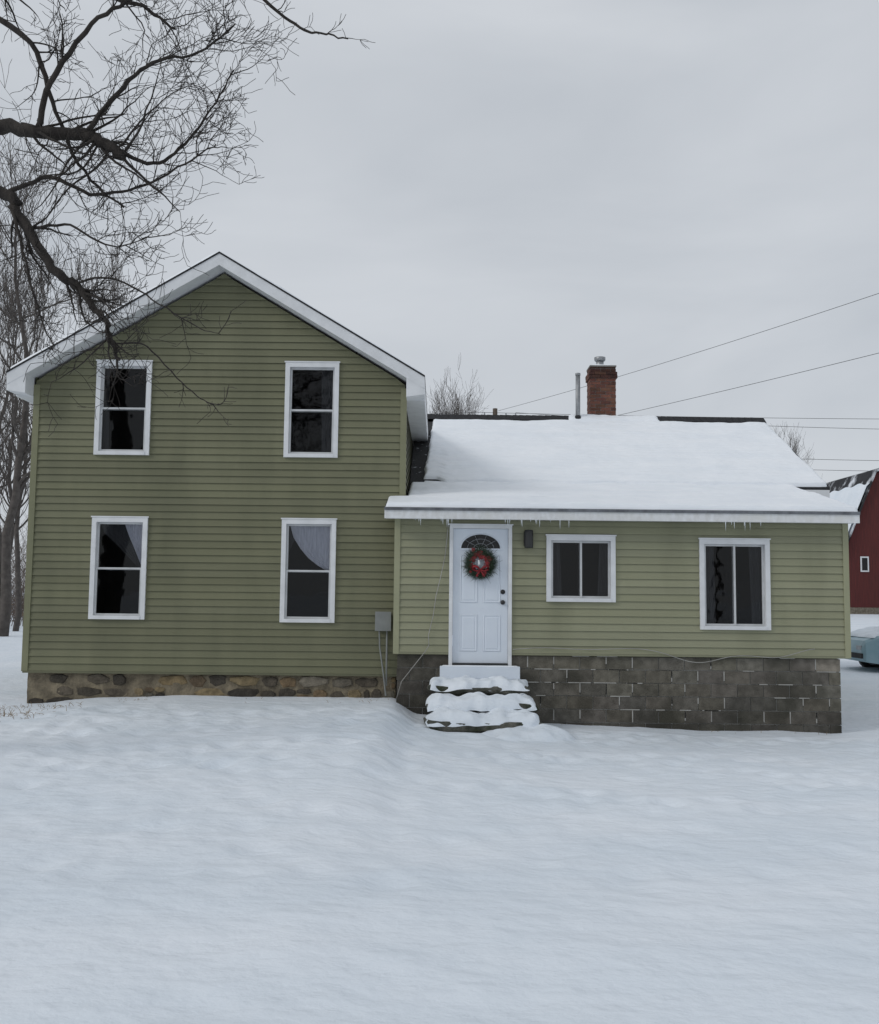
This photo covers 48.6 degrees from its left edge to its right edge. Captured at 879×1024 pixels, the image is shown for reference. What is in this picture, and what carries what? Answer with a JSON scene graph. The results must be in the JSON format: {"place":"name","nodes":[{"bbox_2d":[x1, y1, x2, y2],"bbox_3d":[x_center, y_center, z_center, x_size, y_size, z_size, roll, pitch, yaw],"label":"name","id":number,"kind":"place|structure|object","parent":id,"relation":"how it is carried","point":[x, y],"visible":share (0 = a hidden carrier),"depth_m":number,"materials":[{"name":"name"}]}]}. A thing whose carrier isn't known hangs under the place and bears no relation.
{"place":"outdoors","nodes":[
{"label":"outdoors","id":0,"kind":"place"},
{"bbox_2d":[0,596,830,734],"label":"dead grass","id":1,"kind":"structure","parent":0,"point":[73,705],"depth_m":13.90,"materials":[{"name":"brown plant"}]},
{"bbox_2d":[0,591,878,1023],"bbox_3d":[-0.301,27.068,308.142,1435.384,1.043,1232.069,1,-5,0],"label":"snowy ground","id":2,"kind":"structure","parent":0,"point":[182,859],"depth_m":5.98,"materials":[{"name":"white snow"}]},
{"bbox_2d":[0,508,27,625],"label":"brush thicket","id":3,"kind":"object","parent":2,"relation":"on","point":[13,609],"visible":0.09,"depth_m":48.43,"materials":[{"name":"brown plant"}]},
{"bbox_2d":[0,148,53,487],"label":"bare tree","id":4,"kind":"object","parent":2,"relation":"on","point":[4,314],"visible":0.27,"depth_m":42.13,"materials":[{"name":"grey plant"}]},
{"bbox_2d":[0,261,57,609],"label":"bare tree","id":5,"kind":"object","parent":2,"relation":"on","point":[14,311],"visible":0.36,"depth_m":41.19,"materials":[{"name":"grey plant"}]},
{"bbox_2d":[0,223,63,630],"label":"bare tree","id":6,"kind":"object","parent":2,"relation":"on","point":[18,612],"visible":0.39,"depth_m":37.42,"materials":[{"name":"grey plant"}]},
{"bbox_2d":[0,238,70,595],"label":"bare tree","id":7,"kind":"object","parent":2,"relation":"on","point":[3,407],"visible":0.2,"depth_m":49.70,"materials":[{"name":"grey plant"}]},
{"bbox_2d":[0,60,139,636],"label":"bare tree","id":8,"kind":"object","parent":2,"relation":"on","point":[21,453],"visible":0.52,"depth_m":34.48,"materials":[{"name":"grey plant"}]},
{"bbox_2d":[43,237,127,347],"bbox_3d":[-13.195,-3.040,37.785,4.124,15.986,3.888,3,-5,-27],"label":"bare tree","id":9,"kind":"object","parent":2,"relation":"on","point":[104,292],"visible":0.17,"depth_m":37.85,"materials":[{"name":"grey plant"}]},
{"bbox_2d":[60,242,130,325],"bbox_3d":[-13.869,-3.067,39.398,4.207,16.305,3.966,-3,-6,38],"label":"bare tree","id":10,"kind":"object","parent":2,"relation":"on","point":[124,299],"visible":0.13,"depth_m":39.41,"materials":[{"name":"grey plant"}]},
{"bbox_2d":[0,0,375,436],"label":"bare tree","id":11,"kind":"object","parent":2,"relation":"on","point":[89,134],"visible":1,"depth_m":9.26,"materials":[{"name":"black plant"}]},
{"bbox_2d":[6,251,859,733],"bbox_3d":[0.128,0.208,19.641,13.880,7.926,9.918,1,-5,0],"label":"farmhouse","id":12,"kind":"object","parent":2,"relation":"on","point":[326,507],"visible":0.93,"depth_m":15.35,"materials":[{"name":"plastic"}]},
{"bbox_2d":[81,354,152,454],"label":"window","id":13,"kind":"structure","parent":12,"relation":"in","point":[125,429],"depth_m":17.13,"materials":[{"name":"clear glass"}]},
{"bbox_2d":[88,516,148,619],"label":"window","id":14,"kind":"structure","parent":12,"relation":"in","point":[118,557],"depth_m":15.53,"materials":[{"name":"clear glass"}]},
{"bbox_2d":[279,518,336,622],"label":"window","id":15,"kind":"structure","parent":12,"relation":"in","point":[308,545],"depth_m":15.50,"materials":[{"name":"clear glass"}]},
{"bbox_2d":[283,352,357,457],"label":"window","id":16,"kind":"structure","parent":12,"relation":"in","point":[311,410],"depth_m":15.73,"materials":[{"name":"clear glass"}]},
{"bbox_2d":[460,545,498,583],"bbox_3d":[0.642,0.788,14.891,0.651,0.617,0.154,0,-5,3],"label":"christmas wreath","id":17,"kind":"object","parent":12,"relation":"attached to","point":[472,556],"visible":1,"depth_m":14.90,"materials":[{"name":"green plant"}]},
{"bbox_2d":[448,524,513,665],"bbox_3d":[0.626,1.358,14.948,1.000,2.350,0.143,1,-5,0],"label":"front door","id":18,"kind":"structure","parent":12,"relation":"in","point":[481,610],"depth_m":14.94,"materials":[{"name":"paint"}]},
{"bbox_2d":[546,534,616,601],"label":"window","id":19,"kind":"structure","parent":12,"relation":"in","point":[579,568],"depth_m":15.09,"materials":[{"name":"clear glass"}]},
{"bbox_2d":[698,538,770,629],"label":"window","id":20,"kind":"structure","parent":12,"relation":"in","point":[735,587],"depth_m":15.07,"materials":[{"name":"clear glass"}]},
{"bbox_2d":[427,379,456,413],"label":"bare tree","id":21,"kind":"object","parent":2,"relation":"on","point":[434,410],"visible":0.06,"depth_m":71.16,"materials":[{"name":"grey plant"}]},
{"bbox_2d":[435,369,479,414],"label":"bare tree","id":22,"kind":"object","parent":2,"relation":"on","point":[459,399],"visible":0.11,"depth_m":78.12,"materials":[{"name":"grey plant"}]},
{"bbox_2d":[426,353,491,414],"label":"bare tree","id":23,"kind":"object","parent":2,"relation":"on","point":[446,406],"visible":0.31,"depth_m":65.48,"materials":[{"name":"grey plant"}]},
{"bbox_2d":[448,392,476,414],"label":"bare tree","id":24,"kind":"object","parent":2,"relation":"on","point":[460,407],"visible":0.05,"depth_m":71.96,"materials":[{"name":"grey plant"}]},
{"bbox_2d":[474,408,515,414],"bbox_3d":[2.546,0.421,45.121,2.200,10.548,0.400,1,-5,0],"label":"utility pole","id":25,"kind":"object","parent":2,"relation":"on","point":[495,411],"visible":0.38,"depth_m":45.44,"materials":[{"name":"wood"}]},
{"bbox_2d":[29,293,878,470],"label":"power lines","id":26,"kind":"object","parent":25,"relation":"attached to","point":[717,392],"visible":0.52,"depth_m":43.43,"materials":[{"name":"black paint"}]},
{"bbox_2d":[423,675,575,741],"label":"front steps","id":27,"kind":"structure","parent":2,"relation":"on","point":[502,707],"depth_m":13.75,"materials":[{"name":"concrete"}]},
{"bbox_2d":[774,424,809,461],"bbox_3d":[22.027,0.659,61.328,3.188,13.108,3.382,0,-5,11],"label":"bare tree","id":28,"kind":"object","parent":2,"relation":"on","point":[795,445],"visible":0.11,"depth_m":61.32,"materials":[{"name":"grey plant"}]},
{"bbox_2d":[787,429,822,473],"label":"bare tree","id":29,"kind":"object","parent":2,"relation":"on","point":[802,447],"visible":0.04,"depth_m":65.03,"materials":[{"name":"grey plant"}]},
{"bbox_2d":[826,468,878,613],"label":"red barn","id":30,"kind":"structure","parent":2,"relation":"on","point":[860,492],"depth_m":70.09,"materials":[{"name":"wood"}]},
{"bbox_2d":[849,626,878,666],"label":"parked car","id":31,"kind":"object","parent":2,"relation":"on","point":[864,647],"visible":0.88,"depth_m":23.32,"materials":[{"name":"teal paint"}]},
{"bbox_2d":[0,0,878,588],"label":"sky","id":32,"kind":"structure","parent":0,"point":[530,191],"materials":[{"name":"grey"}]}
]}

